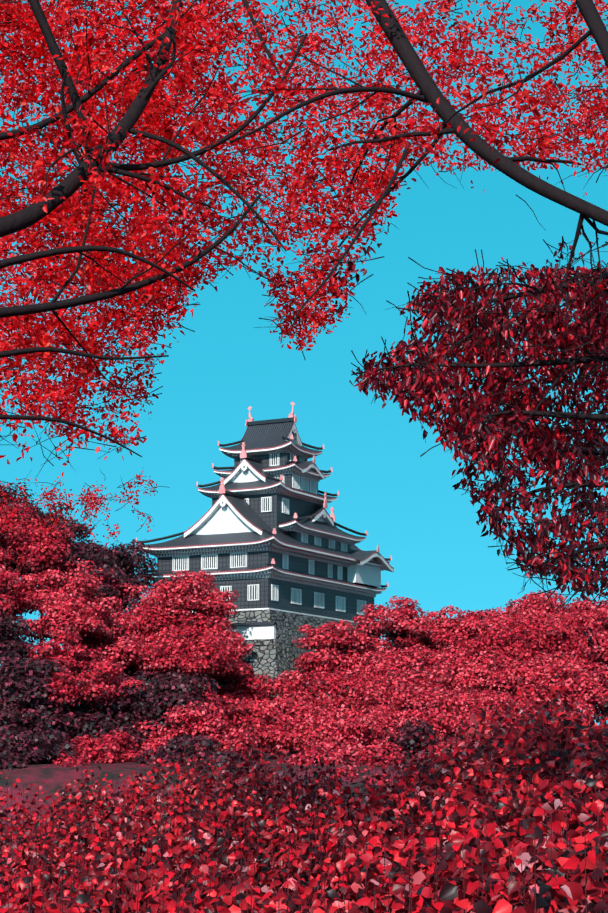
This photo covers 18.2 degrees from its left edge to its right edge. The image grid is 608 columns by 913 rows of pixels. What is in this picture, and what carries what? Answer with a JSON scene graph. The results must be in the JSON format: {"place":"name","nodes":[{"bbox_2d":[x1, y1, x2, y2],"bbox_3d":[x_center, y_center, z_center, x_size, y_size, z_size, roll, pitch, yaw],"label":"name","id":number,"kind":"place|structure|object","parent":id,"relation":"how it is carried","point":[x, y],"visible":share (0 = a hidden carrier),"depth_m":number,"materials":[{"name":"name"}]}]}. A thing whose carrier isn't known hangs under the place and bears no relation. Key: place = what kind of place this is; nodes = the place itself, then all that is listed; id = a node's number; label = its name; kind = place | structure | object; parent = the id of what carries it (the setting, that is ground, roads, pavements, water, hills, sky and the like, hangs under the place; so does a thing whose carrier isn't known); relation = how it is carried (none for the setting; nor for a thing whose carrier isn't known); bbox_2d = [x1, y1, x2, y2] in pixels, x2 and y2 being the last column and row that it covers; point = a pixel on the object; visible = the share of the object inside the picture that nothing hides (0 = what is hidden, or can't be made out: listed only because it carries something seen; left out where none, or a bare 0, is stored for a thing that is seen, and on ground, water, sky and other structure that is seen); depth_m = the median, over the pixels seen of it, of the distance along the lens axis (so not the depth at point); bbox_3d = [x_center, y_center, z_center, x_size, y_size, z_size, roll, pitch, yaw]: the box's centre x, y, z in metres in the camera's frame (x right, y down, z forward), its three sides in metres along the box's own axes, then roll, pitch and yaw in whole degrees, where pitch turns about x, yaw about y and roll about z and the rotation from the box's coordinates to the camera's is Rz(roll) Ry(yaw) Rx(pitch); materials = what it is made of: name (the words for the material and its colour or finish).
{"place":"outdoors","nodes":[
{"label":"outdoors","id":0,"kind":"place"},
{"bbox_2d":[0,731,607,831],"bbox_3d":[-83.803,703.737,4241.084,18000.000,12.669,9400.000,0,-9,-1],"label":"ground","id":1,"kind":"structure","parent":0,"point":[53,776],"depth_m":141.57,"materials":[{"name":"red plant"}]},
{"bbox_2d":[129,402,393,699],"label":"castle keep","id":2,"kind":"structure","parent":1,"relation":"on","point":[274,546],"depth_m":200.67,"materials":[{"name":"paint"}]},
{"bbox_2d":[0,667,607,912],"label":"shrub","id":3,"kind":"object","parent":1,"relation":"on","point":[360,859],"depth_m":14.20,"materials":[{"name":"red plant"}]},
{"bbox_2d":[0,481,607,774],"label":"trees","id":4,"kind":"object","parent":1,"relation":"on","point":[37,556],"depth_m":167.84,"materials":[{"name":"red plant"}]},
{"bbox_2d":[0,558,607,784],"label":"bushes","id":5,"kind":"object","parent":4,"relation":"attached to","point":[343,735],"visible":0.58,"depth_m":174.79,"materials":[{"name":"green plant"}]},
{"bbox_2d":[0,0,607,626],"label":"tree branches","id":6,"kind":"object","parent":1,"relation":"on","point":[28,216],"visible":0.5,"depth_m":11.50,"materials":[{"name":"black plant"}]},
{"bbox_2d":[0,0,607,546],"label":"maple leaves","id":7,"kind":"object","parent":6,"relation":"attached to","point":[108,184],"visible":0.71,"depth_m":13.06,"materials":[{"name":"red plant"}]},
{"bbox_2d":[305,222,607,649],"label":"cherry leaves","id":8,"kind":"object","parent":6,"relation":"attached to","point":[529,444],"visible":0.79,"depth_m":12.42,"materials":[{"name":"red plant"}]},
{"bbox_2d":[0,0,607,725],"label":"sky","id":9,"kind":"structure","parent":0,"point":[407,504],"materials":[{"name":"blue"}]}
]}

